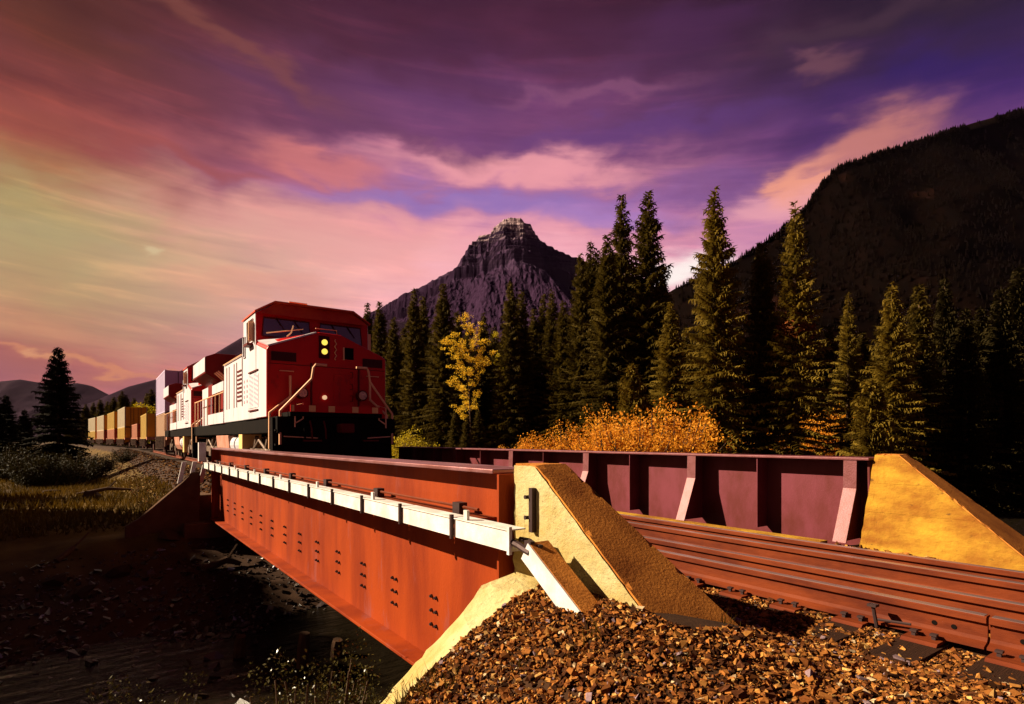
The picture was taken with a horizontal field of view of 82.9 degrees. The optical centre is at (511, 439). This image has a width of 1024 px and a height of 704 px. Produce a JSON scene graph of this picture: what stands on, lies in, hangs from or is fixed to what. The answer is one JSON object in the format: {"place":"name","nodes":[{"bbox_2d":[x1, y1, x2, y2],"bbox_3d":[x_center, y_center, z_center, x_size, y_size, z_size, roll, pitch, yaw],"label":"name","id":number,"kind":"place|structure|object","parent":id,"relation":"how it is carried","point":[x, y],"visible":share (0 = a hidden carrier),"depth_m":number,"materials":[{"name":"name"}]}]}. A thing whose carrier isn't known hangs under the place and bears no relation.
{"place":"outdoors","nodes":[
{"label":"outdoors","id":0,"kind":"place"},
{"bbox_2d":[0,379,107,433],"bbox_3d":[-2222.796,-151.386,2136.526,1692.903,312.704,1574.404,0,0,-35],"label":"distant hills","id":1,"kind":"structure","parent":0,"point":[19,394],"depth_m":2029.88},
{"bbox_2d":[0,474,172,540],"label":"grass","id":2,"kind":"structure","parent":0,"point":[24,493],"depth_m":16.82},
{"bbox_2d":[33,320,431,436],"bbox_3d":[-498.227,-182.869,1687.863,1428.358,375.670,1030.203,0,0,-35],"label":"wooded foothill","id":3,"kind":"structure","parent":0,"point":[138,392],"depth_m":1516.61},
{"bbox_2d":[0,441,991,703],"bbox_3d":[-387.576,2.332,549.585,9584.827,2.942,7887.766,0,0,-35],"label":"ground","id":4,"kind":"structure","parent":0,"point":[22,555],"depth_m":10.89,"materials":[{"name":"gravel"}]},
{"bbox_2d":[0,398,15,464],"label":"spruce tree","id":5,"kind":"object","parent":4,"relation":"on","point":[3,428],"visible":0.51,"depth_m":36.24,"materials":[{"name":"green plant"}]},
{"bbox_2d":[0,395,25,462],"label":"spruce tree","id":6,"kind":"object","parent":4,"relation":"on","point":[8,411],"visible":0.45,"depth_m":38.00,"materials":[{"name":"green plant"}]},
{"bbox_2d":[0,443,37,479],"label":"shrub","id":7,"kind":"object","parent":4,"relation":"on","point":[4,459],"visible":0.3,"depth_m":32.66,"materials":[{"name":"green plant"}]},
{"bbox_2d":[15,409,39,457],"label":"spruce tree","id":8,"kind":"object","parent":4,"relation":"on","point":[26,427],"visible":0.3,"depth_m":43.90,"materials":[{"name":"green plant"}]},
{"bbox_2d":[0,446,62,486],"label":"shrub","id":9,"kind":"object","parent":4,"relation":"on","point":[16,471],"visible":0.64,"depth_m":29.55,"materials":[{"name":"green plant"}]},
{"bbox_2d":[17,454,77,486],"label":"shrub","id":10,"kind":"object","parent":4,"relation":"on","point":[48,480],"visible":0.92,"depth_m":29.80,"materials":[{"name":"green plant"}]},
{"bbox_2d":[42,572,66,585],"bbox_3d":[-8.490,2.636,10.790,0.390,0.261,0.331,0,0,-20],"label":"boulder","id":11,"kind":"object","parent":4,"relation":"on","point":[59,579],"visible":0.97,"depth_m":10.71,"materials":[{"name":"stone"}]},
{"bbox_2d":[9,347,102,472],"bbox_3d":[-26.724,-1.242,33.947,4.706,8.537,4.515,0,0,-37],"label":"spruce tree","id":12,"kind":"object","parent":4,"relation":"on","point":[58,409],"visible":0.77,"depth_m":33.77,"materials":[{"name":"green plant"}]},
{"bbox_2d":[38,448,101,484],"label":"shrub","id":13,"kind":"object","parent":4,"relation":"on","point":[81,476],"visible":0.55,"depth_m":31.12,"materials":[{"name":"green plant"}]},
{"bbox_2d":[53,532,88,562],"bbox_3d":[-8.987,2.209,11.880,0.117,0.509,0.817,0,0,7],"label":"driftwood log","id":14,"kind":"object","parent":4,"relation":"on","point":[63,555],"visible":1,"depth_m":11.73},
{"bbox_2d":[68,451,115,480],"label":"shrub","id":15,"kind":"object","parent":4,"relation":"on","point":[108,466],"visible":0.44,"depth_m":33.12,"materials":[{"name":"green plant"}]},
{"bbox_2d":[105,564,129,577],"bbox_3d":[-7.826,2.630,11.514,0.431,0.311,0.303,0,0,-22],"label":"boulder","id":16,"kind":"object","parent":4,"relation":"on","point":[119,571],"visible":0.91,"depth_m":11.41,"materials":[{"name":"stone"}]},
{"bbox_2d":[110,446,138,462],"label":"shrub","id":17,"kind":"object","parent":4,"relation":"on","point":[124,457],"visible":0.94,"depth_m":41.81,"materials":[{"name":"green plant"}]},
{"bbox_2d":[117,438,147,446],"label":"well car","id":18,"kind":"object","parent":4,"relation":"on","point":[120,441],"visible":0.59,"depth_m":78.78,"materials":[{"name":"brown metal"}]},
{"bbox_2d":[117,427,146,442],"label":"shipping container","id":19,"kind":"object","parent":18,"relation":"on","point":[123,432],"visible":0.44,"depth_m":78.65,"materials":[{"name":"metal"}]},
{"bbox_2d":[117,407,146,427],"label":"shipping container","id":20,"kind":"object","parent":19,"relation":"on","point":[128,417],"visible":0.73,"depth_m":79.00,"materials":[{"name":"metal"}]},
{"bbox_2d":[0,633,272,703],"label":"river stones","id":21,"kind":"object","parent":4,"relation":"on","point":[72,653],"visible":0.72,"depth_m":8.21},
{"bbox_2d":[85,667,211,703],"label":"shrub","id":22,"kind":"object","parent":4,"relation":"on","point":[150,692],"visible":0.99,"depth_m":5.83,"materials":[{"name":"green plant"}]},
{"bbox_2d":[108,449,210,511],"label":"gravel","id":23,"kind":"structure","parent":4,"relation":"on","point":[155,459],"depth_m":26.21,"materials":[{"name":"gravel"}]},
{"bbox_2d":[0,539,325,669],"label":"river stones","id":24,"kind":"object","parent":4,"relation":"on","point":[122,612],"visible":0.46,"depth_m":10.38,"materials":[{"name":"stone"}]},
{"bbox_2d":[125,471,229,537],"bbox_3d":[-5.607,2.358,15.184,7.550,3.216,1.350,0,0,-35],"label":"abutment","id":25,"kind":"object","parent":4,"relation":"on","point":[184,506],"visible":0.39,"depth_m":13.31,"materials":[{"name":"concrete"}]},
{"bbox_2d":[177,442,206,482],"bbox_3d":[-7.511,0.541,13.641,0.630,0.950,0.140,0,0,-35],"label":"cable chute","id":26,"kind":"object","parent":25,"relation":"attached to","point":[201,451],"visible":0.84,"depth_m":13.67,"materials":[{"name":"metal"}]},
{"bbox_2d":[201,544,240,572],"bbox_3d":[-6.102,2.532,12.328,0.377,0.488,0.885,0,0,26],"label":"driftwood log","id":27,"kind":"object","parent":4,"relation":"on","point":[210,566],"visible":1,"depth_m":12.24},
{"bbox_2d":[237,639,380,703],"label":"shrub","id":28,"kind":"object","parent":4,"relation":"on","point":[324,701],"visible":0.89,"depth_m":4.58,"materials":[{"name":"green plant"}]},
{"bbox_2d":[245,626,391,703],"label":"shrub","id":29,"kind":"object","parent":4,"relation":"on","point":[364,694],"visible":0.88,"depth_m":4.77,"materials":[{"name":"green plant"}]},
{"bbox_2d":[371,301,398,416],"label":"spruce tree","id":30,"kind":"object","parent":4,"relation":"on","point":[378,346],"visible":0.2,"depth_m":57.73,"materials":[{"name":"green plant"}]},
{"bbox_2d":[382,317,408,450],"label":"spruce tree","id":31,"kind":"object","parent":4,"relation":"on","point":[394,357],"visible":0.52,"depth_m":51.73,"materials":[{"name":"green plant"}]},
{"bbox_2d":[392,424,429,458],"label":"shrub","id":32,"kind":"object","parent":4,"relation":"on","point":[402,443],"visible":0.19,"depth_m":29.75,"materials":[{"name":"yellow plant"}]},
{"bbox_2d":[391,288,434,448],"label":"spruce tree","id":33,"kind":"object","parent":4,"relation":"on","point":[413,345],"visible":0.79,"depth_m":49.67,"materials":[{"name":"green plant"}]},
{"bbox_2d":[395,296,446,439],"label":"spruce tree","id":34,"kind":"object","parent":4,"relation":"on","point":[425,321],"visible":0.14,"depth_m":51.74,"materials":[{"name":"green plant"}]},
{"bbox_2d":[412,283,474,446],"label":"spruce tree","id":35,"kind":"object","parent":4,"relation":"on","point":[441,409],"visible":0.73,"depth_m":47.55,"materials":[{"name":"green plant"}]},
{"bbox_2d":[446,413,461,447],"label":"spruce tree","id":36,"kind":"object","parent":4,"relation":"on","point":[454,433],"visible":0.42,"depth_m":30.91,"materials":[{"name":"green plant"}]},
{"bbox_2d":[445,311,472,436],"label":"spruce tree","id":37,"kind":"object","parent":4,"relation":"on","point":[459,328],"visible":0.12,"depth_m":54.77,"materials":[{"name":"green plant"}]},
{"bbox_2d":[381,573,538,703],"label":"abutment","id":38,"kind":"object","parent":4,"relation":"on","point":[489,599],"visible":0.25,"depth_m":3.46,"materials":[{"name":"concrete"}]},
{"bbox_2d":[209,448,514,665],"bbox_3d":[-3.507,1.048,8.966,0.400,1.695,12.320,0,0,-35],"label":"bridge girder","id":39,"kind":"object","parent":38,"relation":"on","point":[406,592],"visible":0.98,"depth_m":5.92,"materials":[{"name":"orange metal"}]},
{"bbox_2d":[202,460,525,554],"bbox_3d":[-3.484,0.579,8.598,0.361,0.218,12.477,0,0,-35],"label":"cable trough","id":40,"kind":"object","parent":39,"relation":"attached to","point":[466,526],"visible":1,"depth_m":4.67,"materials":[{"name":"metal"}]},
{"bbox_2d":[511,537,596,619],"bbox_3d":[0.292,0.851,3.130,0.167,0.543,0.848,0,0,-35],"label":"cable chute","id":41,"kind":"object","parent":40,"relation":"attached to","point":[557,578],"visible":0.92,"depth_m":3.16,"materials":[{"name":"metal"}]},
{"bbox_2d":[394,446,873,544],"bbox_3d":[0.347,1.048,11.539,0.716,1.695,12.590,0,0,-35],"label":"bridge girder","id":42,"kind":"object","parent":38,"relation":"on","point":[820,497],"visible":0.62,"depth_m":8.09,"materials":[{"name":"brown metal"}]},
{"bbox_2d":[455,417,475,447],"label":"spruce tree","id":43,"kind":"object","parent":4,"relation":"on","point":[466,438],"visible":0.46,"depth_m":29.90,"materials":[{"name":"green plant"}]},
{"bbox_2d":[438,312,497,436],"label":"aspen tree","id":44,"kind":"object","parent":4,"relation":"on","point":[461,349],"visible":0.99,"depth_m":33.91,"materials":[{"name":"yellow plant"}]},
{"bbox_2d":[463,327,479,415],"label":"spruce tree","id":45,"kind":"object","parent":4,"relation":"on","point":[466,336],"visible":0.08,"depth_m":63.61,"materials":[{"name":"green plant"}]},
{"bbox_2d":[459,312,501,447],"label":"spruce tree","id":46,"kind":"object","parent":4,"relation":"on","point":[486,408],"visible":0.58,"depth_m":51.68,"materials":[{"name":"green plant"}]},
{"bbox_2d":[471,410,489,447],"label":"spruce tree","id":47,"kind":"object","parent":4,"relation":"on","point":[478,433],"visible":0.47,"depth_m":30.89,"materials":[{"name":"green plant"}]},
{"bbox_2d":[470,327,499,421],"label":"spruce tree","id":48,"kind":"object","parent":4,"relation":"on","point":[493,344],"visible":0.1,"depth_m":59.72,"materials":[{"name":"green plant"}]},
{"bbox_2d":[485,281,536,448],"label":"spruce tree","id":49,"kind":"object","parent":4,"relation":"on","point":[510,344],"visible":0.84,"depth_m":46.67,"materials":[{"name":"green plant"}]},
{"bbox_2d":[492,289,547,448],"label":"spruce tree","id":50,"kind":"object","parent":4,"relation":"on","point":[528,371],"visible":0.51,"depth_m":47.62,"materials":[{"name":"green plant"}]},
{"bbox_2d":[523,308,545,433],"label":"spruce tree","id":51,"kind":"object","parent":4,"relation":"on","point":[533,328],"visible":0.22,"depth_m":49.69,"materials":[{"name":"green plant"}]},
{"bbox_2d":[532,294,550,436],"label":"spruce tree","id":52,"kind":"object","parent":4,"relation":"on","point":[542,319],"visible":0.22,"depth_m":49.74,"materials":[{"name":"green plant"}]},
{"bbox_2d":[532,289,565,447],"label":"spruce tree","id":53,"kind":"object","parent":4,"relation":"on","point":[550,330],"visible":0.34,"depth_m":48.76,"materials":[{"name":"green plant"}]},
{"bbox_2d":[530,300,580,449],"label":"spruce tree","id":54,"kind":"object","parent":4,"relation":"on","point":[561,337],"visible":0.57,"depth_m":45.68,"materials":[{"name":"green plant"}]},
{"bbox_2d":[511,419,608,450],"bbox_3d":[2.180,0.636,24.327,4.059,3.057,3.807,0,0,16],"label":"shrub","id":55,"kind":"object","parent":4,"relation":"on","point":[564,447],"visible":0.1,"depth_m":24.18,"materials":[{"name":"orange plant"}]},
{"bbox_2d":[389,605,747,703],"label":"weeds","id":56,"kind":"object","parent":4,"relation":"on","point":[409,687],"visible":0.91,"depth_m":2.88,"materials":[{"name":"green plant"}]},
{"bbox_2d":[549,253,600,449],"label":"spruce tree","id":57,"kind":"object","parent":4,"relation":"on","point":[577,318],"visible":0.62,"depth_m":44.68,"materials":[{"name":"green plant"}]},
{"bbox_2d":[541,417,624,450],"bbox_3d":[3.393,0.618,24.100,3.835,3.145,4.055,0,0,22],"label":"shrub","id":58,"kind":"object","parent":4,"relation":"on","point":[580,440],"visible":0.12,"depth_m":23.47,"materials":[{"name":"orange plant"}]},
{"bbox_2d":[572,242,597,425],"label":"spruce tree","id":59,"kind":"object","parent":4,"relation":"on","point":[589,264],"visible":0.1,"depth_m":45.75,"materials":[{"name":"green plant"}]},
{"bbox_2d":[545,402,674,451],"bbox_3d":[3.552,0.449,23.089,4.805,3.858,5.122,0,0,36],"label":"shrub","id":60,"kind":"object","parent":4,"relation":"on","point":[602,434],"visible":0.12,"depth_m":22.56,"materials":[{"name":"orange plant"}]},
{"bbox_2d":[561,233,659,445],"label":"spruce tree","id":61,"kind":"object","parent":4,"relation":"on","point":[605,303],"visible":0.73,"depth_m":42.58,"materials":[{"name":"green plant"}]},
{"bbox_2d":[585,194,643,446],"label":"spruce tree","id":62,"kind":"object","parent":4,"relation":"on","point":[621,231],"visible":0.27,"depth_m":44.62,"materials":[{"name":"green plant"}]},
{"bbox_2d":[513,463,738,625],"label":"wing wall","id":63,"kind":"structure","parent":4,"relation":"on","point":[602,547],"depth_m":3.37,"materials":[{"name":"concrete"}]},
{"bbox_2d":[609,363,654,444],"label":"spruce tree","id":64,"kind":"object","parent":4,"relation":"on","point":[631,385],"visible":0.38,"depth_m":30.75,"materials":[{"name":"green plant"}]},
{"bbox_2d":[574,404,695,451],"bbox_3d":[4.634,0.469,23.152,4.715,3.693,4.954,0,0,30],"label":"shrub","id":65,"kind":"object","parent":4,"relation":"on","point":[636,445],"visible":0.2,"depth_m":22.25,"materials":[{"name":"orange plant"}]},
{"bbox_2d":[610,190,691,427],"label":"spruce tree","id":66,"kind":"object","parent":4,"relation":"on","point":[647,316],"visible":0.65,"depth_m":42.50,"materials":[{"name":"green plant"}]},
{"bbox_2d":[601,400,718,452],"bbox_3d":[5.678,0.361,23.726,5.013,4.111,5.301,0,0,-14],"label":"shrub","id":67,"kind":"object","parent":4,"relation":"on","point":[679,440],"visible":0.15,"depth_m":22.98,"materials":[{"name":"orange plant"}]},
{"bbox_2d":[644,302,696,442],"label":"spruce tree","id":68,"kind":"object","parent":4,"relation":"on","point":[671,372],"visible":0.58,"depth_m":32.73,"materials":[{"name":"green plant"}]},
{"bbox_2d":[613,394,740,453],"bbox_3d":[6.777,0.209,25.316,5.698,4.418,5.388,0,0,28],"label":"shrub","id":69,"kind":"object","parent":4,"relation":"on","point":[702,435],"visible":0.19,"depth_m":24.70,"materials":[{"name":"orange plant"}]},
{"bbox_2d":[676,329,700,423],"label":"spruce tree","id":70,"kind":"object","parent":4,"relation":"on","point":[690,369],"visible":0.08,"depth_m":47.70,"materials":[{"name":"green plant"}]},
{"bbox_2d":[671,185,768,453],"bbox_3d":[10.653,-4.978,30.982,6.308,17.068,5.780,0,0,-40],"label":"spruce tree","id":71,"kind":"object","parent":4,"relation":"on","point":[716,340],"visible":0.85,"depth_m":30.56,"materials":[{"name":"green plant"}]},
{"bbox_2d":[727,242,800,454],"bbox_3d":[13.287,-4.121,30.841,4.708,13.127,4.704,0,0,34],"label":"spruce tree","id":72,"kind":"object","parent":4,"relation":"on","point":[761,305],"visible":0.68,"depth_m":30.68,"materials":[{"name":"green plant"}]},
{"bbox_2d":[748,200,852,455],"bbox_3d":[14.685,-4.742,30.152,5.230,15.336,5.888,0,0,-20],"label":"spruce tree","id":73,"kind":"object","parent":4,"relation":"on","point":[801,327],"visible":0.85,"depth_m":29.64,"materials":[{"name":"green plant"}]},
{"bbox_2d":[783,414,840,455],"bbox_3d":[18.565,0.223,36.215,4.936,3.681,4.699,0,0,-43],"label":"shrub","id":74,"kind":"object","parent":4,"relation":"on","point":[828,454],"visible":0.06,"depth_m":35.02,"materials":[{"name":"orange plant"}]},
{"bbox_2d":[799,373,827,444],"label":"spruce tree","id":75,"kind":"object","parent":4,"relation":"on","point":[819,408],"visible":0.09,"depth_m":40.29,"materials":[{"name":"green plant"}]},
{"bbox_2d":[799,326,846,413],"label":"spruce tree","id":76,"kind":"object","parent":4,"relation":"on","point":[831,354],"visible":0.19,"depth_m":41.68,"materials":[{"name":"green plant"}]},
{"bbox_2d":[800,403,851,455],"bbox_3d":[21.244,-0.537,35.992,6.820,5.476,7.271,0,0,24],"label":"shrub","id":77,"kind":"object","parent":4,"relation":"on","point":[824,429],"visible":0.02,"depth_m":34.94,"materials":[{"name":"orange plant"}]},
{"bbox_2d":[820,378,844,448],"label":"spruce tree","id":78,"kind":"object","parent":4,"relation":"on","point":[828,409],"visible":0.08,"depth_m":39.21,"materials":[{"name":"green plant"}]},
{"bbox_2d":[815,292,869,455],"bbox_3d":[18.470,-2.707,32.062,3.952,10.936,3.510,0,0,0],"label":"spruce tree","id":79,"kind":"object","parent":4,"relation":"on","point":[849,362],"visible":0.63,"depth_m":31.89,"materials":[{"name":"green plant"}]},
{"bbox_2d":[846,337,879,390],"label":"spruce tree","id":80,"kind":"object","parent":4,"relation":"on","point":[864,350],"visible":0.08,"depth_m":41.79,"materials":[{"name":"green plant"}]},
{"bbox_2d":[836,377,905,456],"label":"spruce tree","id":81,"kind":"object","parent":4,"relation":"on","point":[870,439],"visible":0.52,"depth_m":24.75,"materials":[{"name":"green plant"}]},
{"bbox_2d":[857,281,956,476],"bbox_3d":[17.619,-1.603,27.106,5.008,11.411,4.589,0,0,26],"label":"spruce tree","id":82,"kind":"object","parent":4,"relation":"on","point":[894,355],"visible":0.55,"depth_m":26.63,"materials":[{"name":"green plant"}]},
{"bbox_2d":[900,284,971,496],"bbox_3d":[19.795,-2.038,28.034,4.172,11.061,4.176,0,0,-1],"label":"spruce tree","id":83,"kind":"object","parent":4,"relation":"on","point":[919,317],"visible":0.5,"depth_m":27.59,"materials":[{"name":"green plant"}]},
{"bbox_2d":[860,454,1023,570],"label":"wing wall","id":84,"kind":"structure","parent":4,"relation":"on","point":[914,507],"depth_m":5.80,"materials":[{"name":"concrete"}]},
{"bbox_2d":[922,277,975,475],"bbox_3d":[24.860,-2.851,32.948,4.624,13.065,5.013,0,0,35],"label":"spruce tree","id":85,"kind":"object","parent":4,"relation":"on","point":[945,327],"visible":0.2,"depth_m":32.82,"materials":[{"name":"green plant"}]},
{"bbox_2d":[922,308,1023,513],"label":"spruce tree","id":86,"kind":"object","parent":4,"relation":"on","point":[965,378],"visible":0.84,"depth_m":26.65,"materials":[{"name":"green plant"}]},
{"bbox_2d":[951,288,1023,509],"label":"spruce tree","id":87,"kind":"object","parent":4,"relation":"on","point":[1009,434],"visible":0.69,"depth_m":27.64,"materials":[{"name":"green plant"}]},
{"bbox_2d":[970,306,1010,421],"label":"spruce tree","id":88,"kind":"object","parent":4,"relation":"on","point":[981,325],"visible":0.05,"depth_m":37.78,"materials":[{"name":"green plant"}]},
{"bbox_2d":[977,267,1023,477],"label":"spruce tree","id":89,"kind":"object","parent":4,"relation":"on","point":[1017,293],"visible":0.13,"depth_m":35.77,"materials":[{"name":"green plant"}]},
{"bbox_2d":[363,218,644,356],"bbox_3d":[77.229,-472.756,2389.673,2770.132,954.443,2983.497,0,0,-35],"label":"mountain","id":90,"kind":"structure","parent":0,"point":[519,254],"depth_m":2265.95,"materials":[{"name":"stone"}]},
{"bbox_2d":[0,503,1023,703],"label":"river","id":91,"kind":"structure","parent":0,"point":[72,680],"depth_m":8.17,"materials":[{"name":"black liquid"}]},
{"bbox_2d":[296,631,309,668],"bbox_3d":[-2.960,3.124,8.202,0.188,0.791,0.173,0,0,-13],"label":"timber stub","id":92,"kind":"object","parent":91,"relation":"in","point":[303,641],"visible":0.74,"depth_m":8.14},
{"bbox_2d":[330,637,342,657],"bbox_3d":[-2.611,3.236,8.602,0.188,0.569,0.173,0,0,-13],"label":"timber stub","id":93,"kind":"object","parent":91,"relation":"in","point":[335,645],"visible":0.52,"depth_m":8.55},
{"bbox_2d":[0,0,1023,394],"label":"sky","id":94,"kind":"structure","parent":0,"point":[172,172],"materials":[{"name":"purple"}]},
{"bbox_2d":[396,541,1023,703],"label":"gravel","id":95,"kind":"structure","parent":0,"point":[841,664],"depth_m":2.66,"materials":[{"name":"gravel"}]},
{"bbox_2d":[867,602,910,626],"bbox_3d":[2.263,1.077,3.485,0.052,0.142,0.223,0,0,-38],"label":"rail anchor","id":96,"kind":"object","parent":95,"relation":"on","point":[873,606],"visible":1,"depth_m":3.54,"materials":[{"name":"brown"}]},
{"bbox_2d":[617,511,826,542],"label":"bridge floor","id":97,"kind":"structure","parent":0,"point":[745,530],"depth_m":7.38,"materials":[{"name":"orange metal"}]},
{"bbox_2d":[153,450,1023,691],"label":"railway track","id":98,"kind":"structure","parent":97,"relation":"on","point":[939,605],"depth_m":4.09,"materials":[{"name":"rusty steel"},{"name":"dark timber"},{"name":"gravel"}]},
{"bbox_2d":[140,437,169,449],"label":"well car","id":99,"kind":"object","parent":98,"relation":"on","point":[144,442],"visible":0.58,"depth_m":52.70,"materials":[{"name":"brown metal"}]},
{"bbox_2d":[140,413,155,438],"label":"shipping container","id":100,"kind":"object","parent":99,"relation":"on","point":[147,425],"visible":0.52,"depth_m":52.91,"materials":[{"name":"metal"}]},
{"bbox_2d":[155,436,177,454],"bbox_3d":[-23.081,0.365,40.644,2.860,1.197,9.235,0,0,-35],"label":"well car","id":101,"kind":"object","parent":98,"relation":"on","point":[159,442],"visible":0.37,"depth_m":38.19,"materials":[{"name":"brown metal"}]},
{"bbox_2d":[156,413,173,446],"bbox_3d":[-23.073,-0.654,40.633,2.700,2.200,7.027,0,0,-35],"label":"shipping container","id":102,"kind":"object","parent":101,"relation":"on","point":[160,431],"visible":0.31,"depth_m":38.49,"materials":[{"name":"metal"}]},
{"bbox_2d":[156,370,183,415],"bbox_3d":[-23.073,-3.089,40.633,2.700,2.750,7.027,0,0,-35],"label":"shipping container","id":103,"kind":"object","parent":102,"relation":"on","point":[165,379],"visible":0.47,"depth_m":37.60,"materials":[{"name":"metal"}]},
{"bbox_2d":[163,361,265,460],"bbox_3d":[-16.115,-1.415,30.841,3.292,4.750,14.450,0,0,-35],"label":"locomotive","id":104,"kind":"object","parent":98,"relation":"on","point":[184,397],"visible":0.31,"depth_m":27.55,"materials":[{"name":"red paint"}]},
{"bbox_2d":[193,301,394,458],"bbox_3d":[-8.005,-1.415,19.430,3.292,4.750,14.450,0,0,-35],"label":"locomotive","id":105,"kind":"object","parent":98,"relation":"on","point":[298,377],"visible":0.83,"depth_m":14.79,"materials":[{"name":"red paint"}]},
{"bbox_2d":[667,109,1023,357],"bbox_3d":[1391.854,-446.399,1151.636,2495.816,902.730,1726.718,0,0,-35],"label":"forested mountain","id":106,"kind":"structure","parent":0,"point":[994,140],"depth_m":894.12,"materials":[{"name":"plant"}]},
{"bbox_2d":[675,106,1023,367],"bbox_3d":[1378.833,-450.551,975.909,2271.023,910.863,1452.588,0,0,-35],"label":"mountain forest","id":107,"kind":"object","parent":106,"relation":"on","point":[954,131],"visible":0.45,"depth_m":888.47,"materials":[{"name":"plant"}]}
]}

